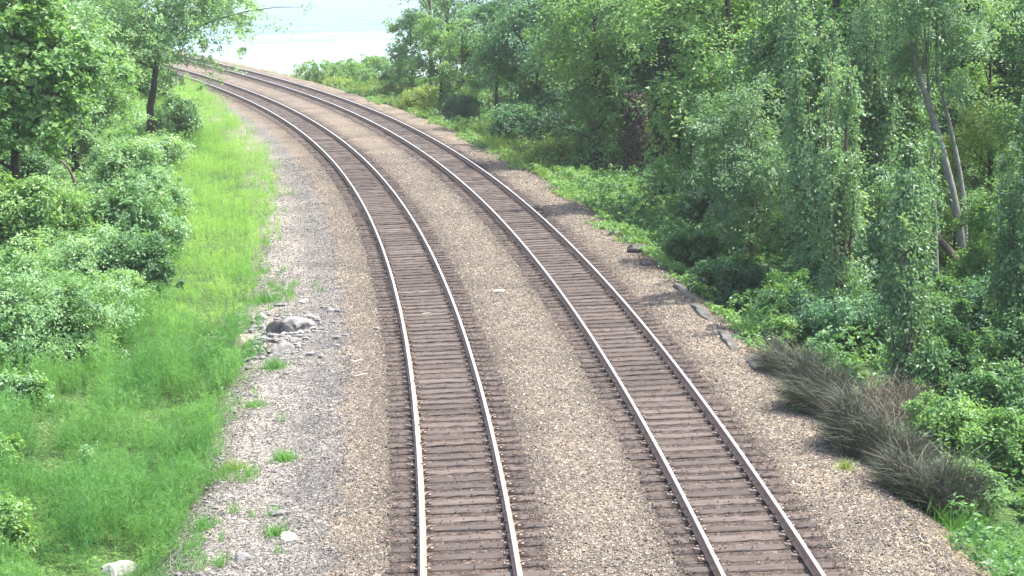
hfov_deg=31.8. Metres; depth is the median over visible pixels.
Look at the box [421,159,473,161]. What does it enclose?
sleeper
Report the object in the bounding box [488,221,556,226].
sleeper
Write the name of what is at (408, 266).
sleeper
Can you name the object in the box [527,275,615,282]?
sleeper
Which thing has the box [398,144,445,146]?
sleeper
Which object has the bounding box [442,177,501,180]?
sleeper
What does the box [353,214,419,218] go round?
sleeper
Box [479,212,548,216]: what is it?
sleeper
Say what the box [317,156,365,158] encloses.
sleeper
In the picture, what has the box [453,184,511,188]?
sleeper
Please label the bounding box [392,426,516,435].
sleeper
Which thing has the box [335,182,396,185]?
sleeper
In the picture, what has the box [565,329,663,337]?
sleeper
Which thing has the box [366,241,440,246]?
sleeper
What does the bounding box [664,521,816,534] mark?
sleeper
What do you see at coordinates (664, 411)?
sleeper
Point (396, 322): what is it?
sleeper
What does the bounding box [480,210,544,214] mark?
sleeper
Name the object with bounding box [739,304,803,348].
shrub
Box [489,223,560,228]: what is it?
sleeper
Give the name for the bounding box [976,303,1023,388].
shrub
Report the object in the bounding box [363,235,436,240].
sleeper
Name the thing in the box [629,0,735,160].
background tree
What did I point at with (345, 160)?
sleeper
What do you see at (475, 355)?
sleeper
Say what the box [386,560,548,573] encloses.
sleeper
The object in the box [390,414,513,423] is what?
sleeper
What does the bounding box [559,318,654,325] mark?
sleeper
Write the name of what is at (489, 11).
broadleaf tree
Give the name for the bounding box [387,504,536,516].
sleeper
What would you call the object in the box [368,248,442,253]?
sleeper
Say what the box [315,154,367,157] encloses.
sleeper
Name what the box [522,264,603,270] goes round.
sleeper
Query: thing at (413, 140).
sleeper
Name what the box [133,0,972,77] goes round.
water
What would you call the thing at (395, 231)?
sleeper
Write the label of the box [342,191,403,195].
sleeper
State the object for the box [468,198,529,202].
sleeper
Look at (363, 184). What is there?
sleeper
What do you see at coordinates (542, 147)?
shrub
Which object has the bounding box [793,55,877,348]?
poplar tree
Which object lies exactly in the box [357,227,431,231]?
sleeper
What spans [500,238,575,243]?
sleeper
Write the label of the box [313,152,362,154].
sleeper
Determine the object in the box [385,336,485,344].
sleeper
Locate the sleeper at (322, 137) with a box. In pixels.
[299,136,343,138]
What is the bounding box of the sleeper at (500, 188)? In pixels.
[456,187,514,191]
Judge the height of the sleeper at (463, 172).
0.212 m
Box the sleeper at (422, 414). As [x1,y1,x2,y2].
[387,408,511,417]
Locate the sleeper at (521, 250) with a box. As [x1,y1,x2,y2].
[509,247,584,252]
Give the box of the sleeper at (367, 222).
[357,219,422,223]
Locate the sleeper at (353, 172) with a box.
[327,170,384,173]
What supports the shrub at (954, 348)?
on the ground at (284, 144)
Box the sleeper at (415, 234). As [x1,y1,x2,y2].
[361,233,433,237]
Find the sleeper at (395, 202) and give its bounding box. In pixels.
[347,201,412,206]
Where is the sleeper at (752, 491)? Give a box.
[643,487,791,499]
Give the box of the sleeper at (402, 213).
[352,212,419,216]
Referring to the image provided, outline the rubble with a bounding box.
[174,253,379,575]
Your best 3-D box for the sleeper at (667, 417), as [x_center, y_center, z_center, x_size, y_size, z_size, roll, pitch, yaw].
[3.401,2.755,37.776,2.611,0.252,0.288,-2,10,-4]
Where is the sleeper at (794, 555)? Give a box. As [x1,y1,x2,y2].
[674,551,835,564]
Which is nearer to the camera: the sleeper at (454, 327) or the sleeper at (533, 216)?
the sleeper at (454, 327)
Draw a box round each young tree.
[381,9,434,94]
[769,147,880,291]
[823,160,929,303]
[902,100,1003,264]
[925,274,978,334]
[946,176,1019,284]
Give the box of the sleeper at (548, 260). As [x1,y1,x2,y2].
[518,257,595,262]
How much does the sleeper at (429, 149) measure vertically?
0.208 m
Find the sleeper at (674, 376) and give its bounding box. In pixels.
[591,374,702,382]
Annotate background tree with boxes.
[0,52,24,142]
[457,0,557,102]
[465,0,582,120]
[517,0,679,173]
[615,0,829,210]
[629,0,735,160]
[697,0,952,230]
[733,0,847,53]
[812,0,970,202]
[916,0,1023,181]
[917,0,973,147]
[924,0,1023,189]
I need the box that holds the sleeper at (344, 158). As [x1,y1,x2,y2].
[316,157,370,159]
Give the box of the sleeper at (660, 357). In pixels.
[581,354,686,363]
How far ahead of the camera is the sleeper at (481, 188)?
75.31 m
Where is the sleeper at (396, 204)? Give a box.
[349,203,412,207]
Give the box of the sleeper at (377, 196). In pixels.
[345,194,407,198]
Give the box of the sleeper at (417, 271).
[372,268,453,274]
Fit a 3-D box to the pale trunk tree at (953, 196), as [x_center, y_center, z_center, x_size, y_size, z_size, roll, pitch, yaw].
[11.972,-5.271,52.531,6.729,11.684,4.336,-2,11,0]
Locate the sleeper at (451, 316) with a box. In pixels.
[379,314,475,321]
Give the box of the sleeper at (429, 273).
[372,270,457,277]
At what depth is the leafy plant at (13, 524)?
31.26 m
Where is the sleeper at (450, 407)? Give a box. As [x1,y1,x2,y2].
[386,402,508,411]
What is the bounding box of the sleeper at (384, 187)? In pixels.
[342,186,398,190]
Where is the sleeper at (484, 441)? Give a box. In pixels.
[386,438,519,448]
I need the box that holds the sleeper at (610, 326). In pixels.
[559,322,660,329]
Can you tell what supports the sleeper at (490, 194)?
on the ground at (284, 144)
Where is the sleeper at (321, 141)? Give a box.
[299,140,345,142]
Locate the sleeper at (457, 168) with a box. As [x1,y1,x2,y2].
[430,167,484,169]
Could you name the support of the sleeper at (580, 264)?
on the ground at (284, 144)
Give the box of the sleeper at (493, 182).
[449,181,508,185]
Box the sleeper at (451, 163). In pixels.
[425,162,479,165]
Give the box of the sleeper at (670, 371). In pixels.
[586,368,701,377]
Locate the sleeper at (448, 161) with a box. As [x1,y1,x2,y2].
[422,160,474,163]
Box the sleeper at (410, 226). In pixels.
[357,224,430,229]
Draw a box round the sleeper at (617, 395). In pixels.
[598,389,714,398]
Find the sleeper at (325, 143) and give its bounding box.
[303,142,350,144]
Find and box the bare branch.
[52,151,80,190]
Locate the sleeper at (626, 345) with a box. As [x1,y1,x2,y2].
[575,341,677,349]
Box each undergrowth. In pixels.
[0,89,176,370]
[321,74,1023,575]
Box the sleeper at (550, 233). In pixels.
[496,231,570,236]
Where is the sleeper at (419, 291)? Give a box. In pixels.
[376,288,463,294]
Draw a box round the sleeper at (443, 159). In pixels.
[419,158,469,160]
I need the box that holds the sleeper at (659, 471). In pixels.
[639,464,773,475]
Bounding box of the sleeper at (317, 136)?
[295,135,340,138]
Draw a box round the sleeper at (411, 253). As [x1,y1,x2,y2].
[367,250,445,256]
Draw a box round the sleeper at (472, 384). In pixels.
[390,381,501,390]
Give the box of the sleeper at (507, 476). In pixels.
[391,473,529,484]
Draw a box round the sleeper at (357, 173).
[328,171,386,174]
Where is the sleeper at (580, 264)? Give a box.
[521,262,602,267]
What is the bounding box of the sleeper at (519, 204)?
[470,203,536,207]
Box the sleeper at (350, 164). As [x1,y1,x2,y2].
[322,163,375,166]
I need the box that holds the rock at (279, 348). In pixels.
[271,342,294,354]
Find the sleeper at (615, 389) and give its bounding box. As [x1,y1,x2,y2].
[595,383,710,393]
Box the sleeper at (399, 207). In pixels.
[348,206,416,211]
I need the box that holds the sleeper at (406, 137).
[386,136,422,138]
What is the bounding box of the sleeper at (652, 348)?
[573,346,682,354]
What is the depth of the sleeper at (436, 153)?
88.91 m
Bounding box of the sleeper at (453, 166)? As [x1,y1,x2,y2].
[429,165,479,167]
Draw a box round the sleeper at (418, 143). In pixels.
[396,142,444,144]
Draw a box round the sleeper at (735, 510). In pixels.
[658,504,804,516]
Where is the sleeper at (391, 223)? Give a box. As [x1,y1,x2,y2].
[356,221,428,225]
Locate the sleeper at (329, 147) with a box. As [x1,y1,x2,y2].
[307,146,355,148]
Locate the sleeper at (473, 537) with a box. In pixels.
[392,531,543,543]
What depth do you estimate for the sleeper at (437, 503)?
32.25 m
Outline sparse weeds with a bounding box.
[147,162,327,575]
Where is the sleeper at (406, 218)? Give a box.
[354,217,425,222]
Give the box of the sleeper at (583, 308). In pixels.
[549,304,643,310]
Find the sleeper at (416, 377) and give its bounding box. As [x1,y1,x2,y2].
[387,372,501,380]
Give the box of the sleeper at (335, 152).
[311,151,361,153]
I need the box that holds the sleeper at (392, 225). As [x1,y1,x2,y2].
[358,223,428,227]
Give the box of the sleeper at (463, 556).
[390,550,545,562]
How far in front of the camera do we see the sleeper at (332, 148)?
92.94 m
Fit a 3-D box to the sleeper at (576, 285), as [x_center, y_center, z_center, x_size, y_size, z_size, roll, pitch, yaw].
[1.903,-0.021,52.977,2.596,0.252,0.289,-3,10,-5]
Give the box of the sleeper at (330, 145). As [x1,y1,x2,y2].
[307,144,352,146]
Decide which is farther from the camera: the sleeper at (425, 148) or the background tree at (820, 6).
the sleeper at (425, 148)
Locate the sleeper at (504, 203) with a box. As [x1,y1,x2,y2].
[468,201,534,205]
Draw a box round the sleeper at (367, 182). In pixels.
[336,180,392,183]
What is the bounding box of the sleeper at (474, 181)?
[445,179,503,183]
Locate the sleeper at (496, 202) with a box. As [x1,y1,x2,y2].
[467,200,531,204]
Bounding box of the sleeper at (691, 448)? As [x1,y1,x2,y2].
[627,443,756,453]
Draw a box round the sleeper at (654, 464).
[632,457,768,467]
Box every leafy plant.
[0,367,54,413]
[0,432,25,480]
[0,488,44,557]
[78,441,98,469]
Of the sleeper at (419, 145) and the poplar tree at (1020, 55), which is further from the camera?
the sleeper at (419, 145)
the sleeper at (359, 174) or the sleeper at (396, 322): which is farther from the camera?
the sleeper at (359, 174)
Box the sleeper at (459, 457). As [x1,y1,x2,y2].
[389,452,524,462]
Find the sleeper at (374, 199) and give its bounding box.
[344,197,407,201]
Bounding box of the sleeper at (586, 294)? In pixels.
[539,290,628,297]
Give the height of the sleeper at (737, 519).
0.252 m
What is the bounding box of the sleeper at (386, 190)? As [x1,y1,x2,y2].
[341,189,401,193]
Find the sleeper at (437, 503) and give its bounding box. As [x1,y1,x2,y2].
[391,495,535,508]
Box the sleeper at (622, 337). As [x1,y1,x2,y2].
[565,333,669,341]
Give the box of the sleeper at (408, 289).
[376,285,461,291]
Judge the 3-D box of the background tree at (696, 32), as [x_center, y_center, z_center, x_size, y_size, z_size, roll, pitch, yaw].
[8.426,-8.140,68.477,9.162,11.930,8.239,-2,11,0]
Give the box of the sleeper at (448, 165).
[425,163,479,166]
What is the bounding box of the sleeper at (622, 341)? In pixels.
[571,338,672,345]
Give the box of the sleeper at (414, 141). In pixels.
[393,140,440,142]
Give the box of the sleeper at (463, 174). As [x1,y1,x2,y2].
[438,173,493,176]
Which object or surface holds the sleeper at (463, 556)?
on the ground at (284, 144)
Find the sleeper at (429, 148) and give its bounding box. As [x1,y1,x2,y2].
[405,147,453,150]
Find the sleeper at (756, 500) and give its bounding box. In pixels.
[652,496,794,507]
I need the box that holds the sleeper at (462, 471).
[391,466,526,476]
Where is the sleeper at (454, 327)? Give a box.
[380,325,481,332]
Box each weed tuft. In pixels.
[173,509,227,538]
[201,283,313,315]
[218,451,253,475]
[230,396,274,412]
[252,346,296,371]
[254,517,292,540]
[264,443,307,464]
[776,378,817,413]
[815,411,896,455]
[832,458,859,471]
[901,494,1004,544]
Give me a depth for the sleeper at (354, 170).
82.94 m
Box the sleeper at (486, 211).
[476,208,544,212]
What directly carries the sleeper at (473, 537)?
on the ground at (284, 144)
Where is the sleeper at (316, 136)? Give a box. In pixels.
[293,134,341,137]
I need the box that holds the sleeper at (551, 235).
[498,234,569,238]
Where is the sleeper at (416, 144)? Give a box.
[396,143,444,145]
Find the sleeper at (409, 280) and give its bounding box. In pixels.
[372,277,458,282]
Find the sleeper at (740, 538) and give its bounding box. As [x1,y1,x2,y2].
[667,531,822,544]
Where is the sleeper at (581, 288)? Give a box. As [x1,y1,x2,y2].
[538,285,622,291]
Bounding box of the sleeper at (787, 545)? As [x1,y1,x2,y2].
[672,540,829,554]
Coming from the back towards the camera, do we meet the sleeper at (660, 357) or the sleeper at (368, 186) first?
the sleeper at (368, 186)
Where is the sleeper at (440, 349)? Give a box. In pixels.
[385,345,487,352]
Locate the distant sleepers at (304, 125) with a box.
[144,57,853,575]
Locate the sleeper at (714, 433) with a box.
[620,430,747,440]
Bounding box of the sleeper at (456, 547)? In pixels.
[390,539,546,553]
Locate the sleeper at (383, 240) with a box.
[362,237,438,242]
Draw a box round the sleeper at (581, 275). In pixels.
[529,272,611,279]
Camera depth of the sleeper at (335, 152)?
91.01 m
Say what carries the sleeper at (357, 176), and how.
on the ground at (284, 144)
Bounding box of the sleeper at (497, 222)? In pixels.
[483,219,555,224]
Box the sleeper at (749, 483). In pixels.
[646,480,783,491]
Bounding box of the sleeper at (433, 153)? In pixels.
[410,151,458,154]
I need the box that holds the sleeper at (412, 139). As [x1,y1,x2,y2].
[390,138,436,140]
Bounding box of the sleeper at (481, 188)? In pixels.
[453,186,513,190]
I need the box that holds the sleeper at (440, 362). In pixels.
[388,357,494,366]
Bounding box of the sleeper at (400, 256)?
[367,253,444,258]
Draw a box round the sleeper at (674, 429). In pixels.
[618,424,744,433]
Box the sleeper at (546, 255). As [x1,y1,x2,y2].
[512,252,589,257]
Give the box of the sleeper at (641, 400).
[600,395,721,403]
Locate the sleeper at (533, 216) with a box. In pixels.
[482,215,549,220]
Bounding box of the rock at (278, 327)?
[265,321,295,333]
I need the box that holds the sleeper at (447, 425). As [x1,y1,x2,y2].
[390,420,510,429]
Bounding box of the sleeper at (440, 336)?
[384,333,482,340]
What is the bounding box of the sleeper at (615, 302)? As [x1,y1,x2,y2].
[547,300,637,307]
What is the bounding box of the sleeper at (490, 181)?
[447,180,507,184]
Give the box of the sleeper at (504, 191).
[459,190,519,194]
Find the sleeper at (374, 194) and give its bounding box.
[343,192,405,196]
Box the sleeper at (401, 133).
[380,132,424,134]
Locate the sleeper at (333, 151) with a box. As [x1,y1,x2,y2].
[309,150,360,152]
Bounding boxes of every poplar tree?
[701,0,785,184]
[740,0,826,231]
[768,0,846,293]
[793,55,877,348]
[836,0,908,249]
[866,1,939,173]
[866,130,952,399]
[973,88,1023,380]
[1010,0,1023,102]
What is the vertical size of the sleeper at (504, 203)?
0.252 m
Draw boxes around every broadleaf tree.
[40,0,156,170]
[62,33,148,147]
[103,7,164,91]
[405,11,467,105]
[429,10,503,112]
[455,0,521,115]
[468,0,578,126]
[823,0,925,145]
[935,18,1023,234]
[967,0,1023,139]
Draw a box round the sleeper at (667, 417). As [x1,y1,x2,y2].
[613,411,734,421]
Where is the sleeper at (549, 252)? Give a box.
[510,249,588,254]
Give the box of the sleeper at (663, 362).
[580,359,691,368]
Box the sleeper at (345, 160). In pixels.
[320,159,371,161]
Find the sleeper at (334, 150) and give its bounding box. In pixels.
[309,149,359,151]
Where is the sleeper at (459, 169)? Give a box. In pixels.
[432,168,488,171]
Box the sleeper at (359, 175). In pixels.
[330,174,387,177]
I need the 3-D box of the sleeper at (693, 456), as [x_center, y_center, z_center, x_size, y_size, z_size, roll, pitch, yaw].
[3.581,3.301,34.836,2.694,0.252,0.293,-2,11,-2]
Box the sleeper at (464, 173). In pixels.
[437,172,492,175]
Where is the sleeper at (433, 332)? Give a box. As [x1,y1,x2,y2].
[381,329,482,336]
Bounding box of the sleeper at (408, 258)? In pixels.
[367,255,448,261]
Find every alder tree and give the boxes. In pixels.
[36,0,311,136]
[677,66,811,258]
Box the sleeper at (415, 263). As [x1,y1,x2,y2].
[369,260,451,266]
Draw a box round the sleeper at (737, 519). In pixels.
[660,513,812,524]
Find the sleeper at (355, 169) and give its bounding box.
[328,168,383,170]
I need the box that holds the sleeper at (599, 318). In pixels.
[555,314,653,321]
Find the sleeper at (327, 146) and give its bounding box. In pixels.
[304,145,354,147]
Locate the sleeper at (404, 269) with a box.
[372,265,454,271]
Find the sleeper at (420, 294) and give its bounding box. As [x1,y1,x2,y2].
[376,291,464,297]
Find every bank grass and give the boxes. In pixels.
[153,48,281,73]
[266,65,566,181]
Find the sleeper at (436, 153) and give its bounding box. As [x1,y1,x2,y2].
[411,152,461,155]
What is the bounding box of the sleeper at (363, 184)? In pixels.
[336,183,397,186]
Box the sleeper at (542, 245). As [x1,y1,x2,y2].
[504,242,582,247]
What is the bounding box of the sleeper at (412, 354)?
[384,349,491,357]
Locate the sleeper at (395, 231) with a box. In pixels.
[361,229,431,233]
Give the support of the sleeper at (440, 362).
on the ground at (284, 144)
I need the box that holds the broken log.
[929,223,959,266]
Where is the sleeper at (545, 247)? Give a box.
[508,245,583,250]
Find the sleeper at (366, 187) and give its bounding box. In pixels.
[338,185,399,189]
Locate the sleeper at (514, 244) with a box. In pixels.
[504,240,580,245]
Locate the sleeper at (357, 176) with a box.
[331,175,387,178]
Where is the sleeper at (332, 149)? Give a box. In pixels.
[309,148,358,150]
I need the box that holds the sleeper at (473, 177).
[441,175,499,178]
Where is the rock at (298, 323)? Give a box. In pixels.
[282,316,316,330]
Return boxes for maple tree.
[0,0,135,182]
[509,0,641,134]
[581,0,756,153]
[696,1,810,55]
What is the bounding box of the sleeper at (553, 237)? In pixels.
[497,236,573,241]
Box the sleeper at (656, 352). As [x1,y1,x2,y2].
[578,350,682,358]
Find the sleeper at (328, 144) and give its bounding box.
[305,143,351,145]
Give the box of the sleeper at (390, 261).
[369,258,448,263]
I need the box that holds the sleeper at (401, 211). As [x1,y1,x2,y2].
[351,210,417,215]
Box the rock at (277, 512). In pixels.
[268,510,284,516]
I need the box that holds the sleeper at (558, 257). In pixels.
[513,254,595,260]
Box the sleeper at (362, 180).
[336,179,393,182]
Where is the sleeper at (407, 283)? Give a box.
[375,279,460,285]
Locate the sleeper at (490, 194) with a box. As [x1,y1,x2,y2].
[460,192,521,196]
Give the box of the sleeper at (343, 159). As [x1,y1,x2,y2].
[320,158,369,160]
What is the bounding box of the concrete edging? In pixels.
[673,283,765,371]
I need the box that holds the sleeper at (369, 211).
[351,208,417,212]
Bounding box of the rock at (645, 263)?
[640,261,651,265]
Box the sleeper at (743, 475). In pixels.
[641,471,779,482]
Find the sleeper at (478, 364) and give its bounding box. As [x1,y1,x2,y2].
[387,362,493,371]
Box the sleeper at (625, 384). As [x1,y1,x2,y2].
[594,378,708,387]
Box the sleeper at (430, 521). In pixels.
[391,513,538,525]
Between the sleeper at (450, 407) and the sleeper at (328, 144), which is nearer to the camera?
the sleeper at (450, 407)
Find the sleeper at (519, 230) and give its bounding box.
[492,227,566,232]
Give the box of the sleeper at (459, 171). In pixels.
[432,169,489,172]
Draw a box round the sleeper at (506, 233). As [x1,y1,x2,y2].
[495,229,565,234]
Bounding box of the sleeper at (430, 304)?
[378,300,471,307]
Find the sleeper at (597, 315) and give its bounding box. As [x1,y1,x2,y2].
[553,311,651,317]
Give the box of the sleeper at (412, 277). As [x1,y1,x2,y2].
[372,274,455,279]
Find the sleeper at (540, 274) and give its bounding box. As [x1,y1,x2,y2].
[523,270,610,276]
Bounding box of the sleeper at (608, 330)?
[562,326,662,333]
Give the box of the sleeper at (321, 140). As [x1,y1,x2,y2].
[298,139,347,141]
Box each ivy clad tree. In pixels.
[615,92,653,177]
[632,0,682,173]
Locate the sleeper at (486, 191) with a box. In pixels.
[457,189,518,193]
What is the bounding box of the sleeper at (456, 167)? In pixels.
[429,166,483,168]
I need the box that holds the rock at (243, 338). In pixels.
[228,334,253,352]
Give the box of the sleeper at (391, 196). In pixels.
[345,195,405,199]
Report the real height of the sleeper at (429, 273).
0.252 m
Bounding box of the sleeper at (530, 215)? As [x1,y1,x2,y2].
[481,213,548,218]
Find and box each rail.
[140,64,426,575]
[152,49,825,575]
[164,64,522,575]
[183,59,725,575]
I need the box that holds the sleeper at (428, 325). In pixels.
[384,321,478,328]
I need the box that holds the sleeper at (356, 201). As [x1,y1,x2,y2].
[346,198,409,202]
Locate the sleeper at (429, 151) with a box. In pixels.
[406,149,457,152]
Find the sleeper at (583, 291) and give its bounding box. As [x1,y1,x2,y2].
[539,287,626,294]
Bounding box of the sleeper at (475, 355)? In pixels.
[387,353,491,361]
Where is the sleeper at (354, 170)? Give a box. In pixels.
[328,169,383,172]
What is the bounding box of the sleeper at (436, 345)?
[386,341,487,348]
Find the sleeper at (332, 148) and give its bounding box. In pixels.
[308,147,357,149]
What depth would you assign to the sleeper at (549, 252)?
58.78 m
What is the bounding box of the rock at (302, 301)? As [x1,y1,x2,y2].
[298,298,307,303]
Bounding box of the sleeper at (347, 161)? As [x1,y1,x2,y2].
[322,160,372,162]
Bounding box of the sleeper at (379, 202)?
[347,200,410,204]
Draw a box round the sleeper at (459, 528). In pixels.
[390,521,545,533]
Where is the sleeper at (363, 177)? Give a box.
[333,176,388,179]
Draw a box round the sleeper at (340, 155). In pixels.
[315,153,365,156]
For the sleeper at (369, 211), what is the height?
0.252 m
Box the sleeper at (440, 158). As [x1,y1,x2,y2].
[416,157,468,159]
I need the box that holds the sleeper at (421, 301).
[378,297,466,304]
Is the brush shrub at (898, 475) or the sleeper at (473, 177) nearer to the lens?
the brush shrub at (898, 475)
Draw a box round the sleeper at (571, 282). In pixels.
[532,278,618,284]
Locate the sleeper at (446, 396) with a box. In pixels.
[390,391,505,400]
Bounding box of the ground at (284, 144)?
[0,36,1023,575]
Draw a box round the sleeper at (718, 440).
[621,437,755,446]
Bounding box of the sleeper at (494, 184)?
[449,183,510,187]
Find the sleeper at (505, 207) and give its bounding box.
[471,205,539,209]
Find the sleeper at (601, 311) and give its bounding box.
[552,307,645,314]
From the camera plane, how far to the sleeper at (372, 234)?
63.68 m
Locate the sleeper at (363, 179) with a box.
[334,178,392,181]
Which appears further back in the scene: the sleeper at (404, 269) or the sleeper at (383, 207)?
the sleeper at (383, 207)
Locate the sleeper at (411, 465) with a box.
[389,458,522,469]
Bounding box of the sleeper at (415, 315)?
[379,311,474,317]
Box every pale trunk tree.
[379,0,455,86]
[430,0,481,85]
[843,0,1023,289]
[862,0,1011,278]
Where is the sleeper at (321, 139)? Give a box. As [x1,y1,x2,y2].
[298,138,346,140]
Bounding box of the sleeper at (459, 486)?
[393,480,531,491]
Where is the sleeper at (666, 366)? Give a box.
[586,364,692,372]
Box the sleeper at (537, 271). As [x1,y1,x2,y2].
[523,267,607,273]
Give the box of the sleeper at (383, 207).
[350,205,414,209]
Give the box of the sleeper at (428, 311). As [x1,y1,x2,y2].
[380,307,474,314]
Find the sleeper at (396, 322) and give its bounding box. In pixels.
[381,318,475,324]
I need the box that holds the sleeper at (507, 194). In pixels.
[460,193,523,197]
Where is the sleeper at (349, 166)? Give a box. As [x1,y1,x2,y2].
[325,164,377,167]
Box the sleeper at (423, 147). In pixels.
[400,145,450,148]
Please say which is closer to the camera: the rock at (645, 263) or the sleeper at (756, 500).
the sleeper at (756, 500)
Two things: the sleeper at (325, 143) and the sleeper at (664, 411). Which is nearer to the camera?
the sleeper at (664, 411)
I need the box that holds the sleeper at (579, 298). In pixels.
[542,294,632,300]
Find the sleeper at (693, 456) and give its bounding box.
[627,450,766,460]
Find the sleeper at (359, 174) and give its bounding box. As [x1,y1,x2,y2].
[331,173,386,175]
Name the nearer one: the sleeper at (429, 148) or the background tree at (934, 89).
the background tree at (934, 89)
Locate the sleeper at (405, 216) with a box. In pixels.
[354,215,421,220]
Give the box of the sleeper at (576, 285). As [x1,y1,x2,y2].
[533,282,619,287]
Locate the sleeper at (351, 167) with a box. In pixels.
[324,165,378,168]
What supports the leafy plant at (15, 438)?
on the ground at (284, 144)
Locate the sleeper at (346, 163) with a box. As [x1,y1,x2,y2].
[323,162,374,165]
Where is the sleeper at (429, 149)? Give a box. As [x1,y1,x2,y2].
[406,148,455,151]
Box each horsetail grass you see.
[0,250,281,575]
[119,71,288,341]
[948,479,1023,575]
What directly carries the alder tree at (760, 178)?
on the ground at (284, 144)
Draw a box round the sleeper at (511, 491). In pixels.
[393,488,533,499]
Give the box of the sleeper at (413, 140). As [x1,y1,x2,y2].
[392,139,438,141]
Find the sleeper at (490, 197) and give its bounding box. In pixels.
[462,195,525,199]
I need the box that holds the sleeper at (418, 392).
[389,386,502,395]
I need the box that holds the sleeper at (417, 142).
[394,141,442,143]
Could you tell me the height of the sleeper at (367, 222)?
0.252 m
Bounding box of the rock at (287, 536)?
[280,531,296,540]
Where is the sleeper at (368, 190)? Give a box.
[340,188,400,192]
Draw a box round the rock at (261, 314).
[254,312,266,318]
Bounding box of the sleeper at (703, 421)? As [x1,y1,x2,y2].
[613,417,737,427]
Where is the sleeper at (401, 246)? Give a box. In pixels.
[366,244,440,249]
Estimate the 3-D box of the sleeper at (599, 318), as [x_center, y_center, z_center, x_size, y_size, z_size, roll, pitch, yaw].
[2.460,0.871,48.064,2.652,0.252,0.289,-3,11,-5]
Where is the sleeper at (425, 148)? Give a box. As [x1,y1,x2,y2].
[403,146,451,149]
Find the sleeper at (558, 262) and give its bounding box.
[518,259,598,265]
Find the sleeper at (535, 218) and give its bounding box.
[485,217,552,222]
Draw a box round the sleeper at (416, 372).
[386,367,496,375]
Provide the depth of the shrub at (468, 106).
110.69 m
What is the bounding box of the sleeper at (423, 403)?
[389,396,509,406]
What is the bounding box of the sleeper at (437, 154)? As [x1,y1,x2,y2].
[412,153,464,156]
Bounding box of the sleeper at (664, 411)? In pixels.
[607,406,726,415]
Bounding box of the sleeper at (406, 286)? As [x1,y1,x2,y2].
[374,282,461,288]
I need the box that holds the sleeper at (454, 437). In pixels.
[389,432,516,442]
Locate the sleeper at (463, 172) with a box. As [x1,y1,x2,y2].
[434,170,490,173]
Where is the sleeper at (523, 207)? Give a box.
[474,206,539,211]
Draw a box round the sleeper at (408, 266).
[371,263,451,268]
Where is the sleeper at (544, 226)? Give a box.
[491,225,562,230]
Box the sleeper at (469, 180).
[443,178,500,181]
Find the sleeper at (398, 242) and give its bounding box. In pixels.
[362,239,437,244]
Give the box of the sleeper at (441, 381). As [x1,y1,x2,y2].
[387,376,498,385]
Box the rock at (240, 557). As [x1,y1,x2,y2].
[232,552,250,562]
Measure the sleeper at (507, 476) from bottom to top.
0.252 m
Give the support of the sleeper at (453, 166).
on the ground at (284, 144)
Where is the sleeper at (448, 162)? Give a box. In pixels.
[423,161,476,164]
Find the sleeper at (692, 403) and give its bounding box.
[607,400,724,409]
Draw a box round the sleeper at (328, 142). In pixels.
[302,141,349,144]
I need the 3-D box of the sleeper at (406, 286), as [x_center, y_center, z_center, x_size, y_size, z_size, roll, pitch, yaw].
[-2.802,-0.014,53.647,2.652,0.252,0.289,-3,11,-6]
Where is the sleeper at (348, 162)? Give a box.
[321,161,374,164]
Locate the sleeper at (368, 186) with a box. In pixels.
[336,184,397,187]
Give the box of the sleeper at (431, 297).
[379,294,465,300]
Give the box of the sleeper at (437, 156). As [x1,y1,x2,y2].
[413,155,464,157]
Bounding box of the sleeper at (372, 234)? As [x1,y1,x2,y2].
[359,231,433,236]
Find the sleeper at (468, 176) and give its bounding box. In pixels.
[440,174,497,177]
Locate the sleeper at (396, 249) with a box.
[367,246,442,251]
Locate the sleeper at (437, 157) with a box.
[415,156,464,158]
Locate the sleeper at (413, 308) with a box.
[378,304,473,310]
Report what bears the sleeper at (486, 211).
on the ground at (284, 144)
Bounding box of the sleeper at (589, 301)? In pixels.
[545,297,636,303]
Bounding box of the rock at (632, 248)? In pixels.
[626,244,646,253]
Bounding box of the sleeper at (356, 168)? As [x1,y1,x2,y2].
[325,166,381,169]
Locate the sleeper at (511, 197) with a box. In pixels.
[463,196,525,200]
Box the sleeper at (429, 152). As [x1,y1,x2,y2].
[408,150,456,153]
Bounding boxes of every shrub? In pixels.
[0,144,61,183]
[0,167,80,257]
[0,181,110,253]
[0,233,78,346]
[0,258,147,372]
[32,220,134,281]
[53,265,159,329]
[65,169,191,242]
[79,115,141,184]
[81,135,171,196]
[85,224,185,304]
[117,64,178,108]
[120,164,199,216]
[136,128,196,170]
[140,92,211,137]
[141,208,198,259]
[291,58,344,82]
[321,58,360,76]
[323,75,355,88]
[326,60,379,85]
[359,53,392,80]
[371,78,400,96]
[376,62,401,81]
[398,82,440,109]
[438,89,486,122]
[454,67,491,103]
[487,101,541,142]
[526,132,575,168]
[527,100,586,143]
[550,164,595,189]
[564,127,615,164]
[638,159,698,200]
[656,220,733,271]
[672,182,734,225]
[681,245,773,307]
[728,325,841,381]
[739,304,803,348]
[744,267,826,339]
[751,339,903,423]
[770,224,801,267]
[779,289,889,357]
[792,375,964,470]
[798,236,892,299]
[840,277,917,353]
[841,433,1017,525]
[845,363,942,438]
[876,273,956,298]
[901,315,992,404]
[901,385,991,450]
[916,289,979,336]
[934,455,1010,517]
[944,350,1023,419]
[946,401,1023,477]
[949,271,1004,340]
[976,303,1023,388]
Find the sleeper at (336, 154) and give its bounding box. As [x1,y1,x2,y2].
[314,153,363,155]
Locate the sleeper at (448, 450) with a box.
[391,444,520,455]

